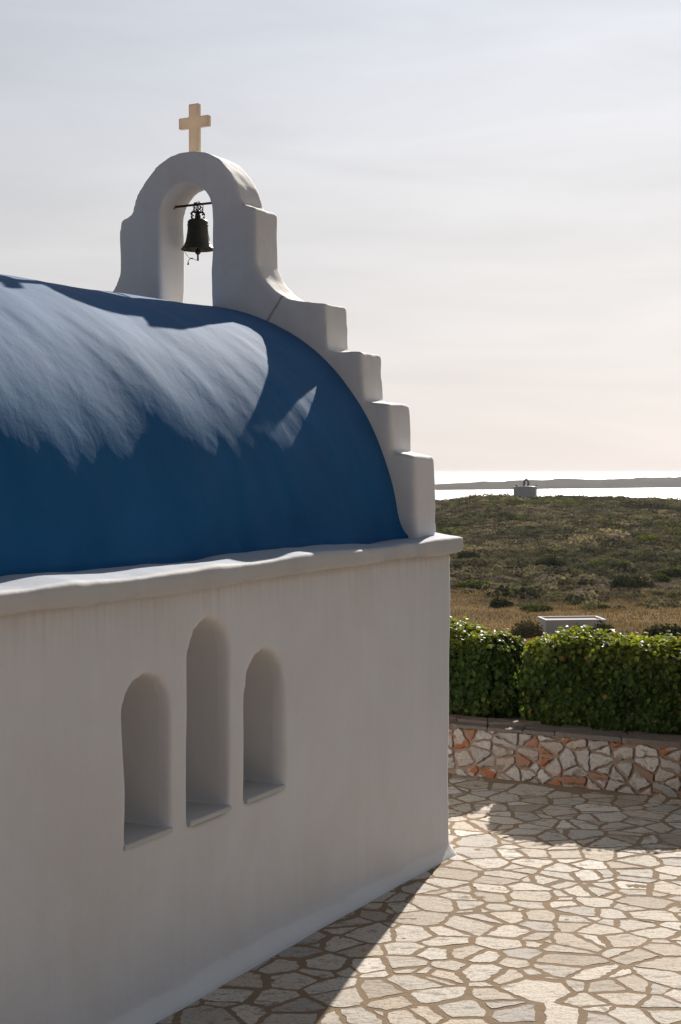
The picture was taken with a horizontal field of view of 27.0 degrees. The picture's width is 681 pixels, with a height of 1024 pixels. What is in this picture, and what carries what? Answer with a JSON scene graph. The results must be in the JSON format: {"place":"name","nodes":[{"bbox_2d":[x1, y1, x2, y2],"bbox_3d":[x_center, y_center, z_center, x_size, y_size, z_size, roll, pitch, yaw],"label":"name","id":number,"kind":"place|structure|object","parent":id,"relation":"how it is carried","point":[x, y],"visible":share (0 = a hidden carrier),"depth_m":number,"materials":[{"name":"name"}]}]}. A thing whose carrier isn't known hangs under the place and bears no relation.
{"place":"outdoors","nodes":[
{"label":"outdoors","id":0,"kind":"place"},
{"bbox_2d":[0,0,680,472],"label":"sky","id":1,"kind":"structure","parent":0,"point":[488,192],"materials":[{"name":"white"}]},
{"bbox_2d":[156,773,680,1023],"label":"paving","id":2,"kind":"structure","parent":0,"point":[530,902],"depth_m":9.32,"materials":[{"name":"stone"}]},
{"bbox_2d":[0,103,462,1023],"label":"chapel","id":3,"kind":"structure","parent":2,"relation":"on","point":[226,549],"depth_m":8.68,"materials":[{"name":"paint"}]},
{"bbox_2d":[121,675,172,850],"bbox_3d":[-1.279,1.338,7.828,0.544,0.909,0.456,1,2,27],"label":"window","id":4,"kind":"structure","parent":3,"relation":"in","point":[140,706],"depth_m":7.97,"materials":[{"name":"paint"}]},
{"bbox_2d":[181,201,212,264],"bbox_3d":[-1.218,-2.385,12.116,0.290,0.538,0.290,1,2,27],"label":"bell","id":5,"kind":"object","parent":3,"relation":"hanging from","point":[197,241],"visible":0.99,"depth_m":12.05,"materials":[{"name":"brown metal"}]},
{"bbox_2d":[186,620,231,826],"bbox_3d":[-0.992,1.202,8.377,0.543,1.162,0.451,1,2,27],"label":"window","id":6,"kind":"structure","parent":3,"relation":"in","point":[202,743],"depth_m":8.52,"materials":[{"name":"paint"}]},
{"bbox_2d":[243,650,284,803],"bbox_3d":[-0.700,1.312,8.947,0.544,0.918,0.476,1,2,27],"label":"window","id":7,"kind":"structure","parent":3,"relation":"in","point":[258,690],"depth_m":9.09,"materials":[{"name":"paint"}]},
{"bbox_2d":[448,714,680,797],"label":"stone wall","id":8,"kind":"structure","parent":2,"relation":"on","point":[639,762],"depth_m":14.07,"materials":[{"name":"beige stone"}]},
{"bbox_2d":[434,473,680,499],"bbox_3d":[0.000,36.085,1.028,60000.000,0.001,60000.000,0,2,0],"label":"sea","id":9,"kind":"structure","parent":0,"point":[445,478],"depth_m":4683.67,"materials":[{"name":"white liquid"}]},
{"bbox_2d":[435,499,680,644],"bbox_3d":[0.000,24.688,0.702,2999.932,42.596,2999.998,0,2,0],"label":"ground","id":10,"kind":"structure","parent":0,"point":[664,584],"depth_m":153.50,"materials":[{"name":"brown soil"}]},
{"bbox_2d":[457,550,480,558],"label":"bush","id":11,"kind":"object","parent":10,"relation":"on","point":[466,554],"visible":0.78,"depth_m":200.20,"materials":[{"name":"green plant"}]},
{"bbox_2d":[454,579,490,588],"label":"bush","id":12,"kind":"object","parent":10,"relation":"on","point":[473,583],"visible":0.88,"depth_m":166.81,"materials":[{"name":"green plant"}]},
{"bbox_2d":[454,714,524,719],"bbox_3d":[3.025,2.637,15.081,16.500,0.870,1.830,1,2,27],"label":"planting bed","id":13,"kind":"object","parent":10,"relation":"on","point":[515,718],"depth_m":15.13,"materials":[{"name":"soil"}]},
{"bbox_2d":[449,615,525,718],"bbox_3d":[0.279,1.662,16.223,4.081,1.129,1.321,1,2,27],"label":"hedge","id":14,"kind":"object","parent":13,"relation":"on","point":[484,664],"visible":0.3,"depth_m":15.13,"materials":[{"name":"green plant"}]},
{"bbox_2d":[513,623,680,734],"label":"hedge","id":15,"kind":"object","parent":13,"relation":"on","point":[598,680],"visible":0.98,"depth_m":14.27,"materials":[{"name":"green plant"}]},
{"bbox_2d":[489,597,513,606],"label":"bush","id":16,"kind":"object","parent":10,"relation":"on","point":[497,602],"visible":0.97,"depth_m":150.79,"materials":[{"name":"green plant"}]},
{"bbox_2d":[507,516,528,520],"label":"bush","id":17,"kind":"object","parent":10,"relation":"on","point":[518,518],"visible":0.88,"depth_m":280.50,"materials":[{"name":"green plant"}]},
{"bbox_2d":[513,476,536,497],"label":"hilltop chapel","id":18,"kind":"structure","parent":10,"relation":"on","point":[528,490],"depth_m":363.00,"materials":[{"name":"paint"}]},
{"bbox_2d":[508,620,543,638],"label":"bush","id":19,"kind":"object","parent":10,"relation":"on","point":[524,628],"visible":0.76,"depth_m":117.74,"materials":[{"name":"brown plant"}]},
{"bbox_2d":[520,603,552,611],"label":"bush","id":20,"kind":"object","parent":10,"relation":"on","point":[535,607],"visible":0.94,"depth_m":148.05,"materials":[{"name":"green plant"}]},
{"bbox_2d":[532,554,567,566],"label":"bush","id":21,"kind":"object","parent":10,"relation":"on","point":[548,561],"visible":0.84,"depth_m":188.60,"materials":[{"name":"green plant"}]},
{"bbox_2d":[435,493,680,609],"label":"scrub","id":22,"kind":"object","parent":10,"relation":"on","point":[616,518],"visible":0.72,"depth_m":225.89,"materials":[{"name":"green plant"}]},
{"bbox_2d":[551,576,571,583],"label":"bush","id":23,"kind":"object","parent":10,"relation":"on","point":[562,580],"visible":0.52,"depth_m":170.14,"materials":[{"name":"green plant"}]},
{"bbox_2d":[537,616,605,635],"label":"hut","id":24,"kind":"object","parent":10,"relation":"on","point":[550,624],"visible":0.25,"depth_m":120.45,"materials":[{"name":"paint"}]},
{"bbox_2d":[572,581,594,586],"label":"bush","id":25,"kind":"object","parent":10,"relation":"on","point":[584,583],"visible":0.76,"depth_m":167.29,"materials":[{"name":"green plant"}]},
{"bbox_2d":[592,619,613,632],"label":"bush","id":26,"kind":"object","parent":10,"relation":"on","point":[603,626],"visible":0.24,"depth_m":115.95,"materials":[{"name":"green plant"}]},
{"bbox_2d":[595,604,610,608],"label":"bush","id":27,"kind":"object","parent":10,"relation":"on","point":[606,606],"visible":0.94,"depth_m":151.07,"materials":[{"name":"green plant"}]},
{"bbox_2d":[587,557,629,564],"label":"bush","id":28,"kind":"object","parent":10,"relation":"on","point":[598,561],"visible":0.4,"depth_m":192.80,"materials":[{"name":"green plant"}]},
{"bbox_2d":[603,562,636,572],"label":"bush","id":29,"kind":"object","parent":10,"relation":"on","point":[620,565],"visible":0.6,"depth_m":182.02,"materials":[{"name":"green plant"}]},
{"bbox_2d":[607,575,654,588],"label":"bush","id":30,"kind":"object","parent":10,"relation":"on","point":[634,581],"visible":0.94,"depth_m":167.10,"materials":[{"name":"green plant"}]},
{"bbox_2d":[633,535,659,541],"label":"bush","id":31,"kind":"object","parent":10,"relation":"on","point":[649,537],"visible":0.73,"depth_m":230.01,"materials":[{"name":"green plant"}]},
{"bbox_2d":[649,573,670,581],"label":"bush","id":32,"kind":"object","parent":10,"relation":"on","point":[663,577],"visible":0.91,"depth_m":173.47,"materials":[{"name":"green plant"}]},
{"bbox_2d":[642,623,680,637],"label":"bush","id":33,"kind":"object","parent":10,"relation":"on","point":[674,631],"visible":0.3,"depth_m":104.16,"materials":[{"name":"green plant"}]},
{"bbox_2d":[659,568,680,577],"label":"bush","id":34,"kind":"object","parent":10,"relation":"on","point":[677,574],"visible":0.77,"depth_m":177.85,"materials":[{"name":"green plant"}]},
{"bbox_2d":[435,476,680,489],"bbox_3d":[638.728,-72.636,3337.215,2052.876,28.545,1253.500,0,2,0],"label":"headland","id":35,"kind":"structure","parent":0,"point":[637,482],"depth_m":3070.01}
]}

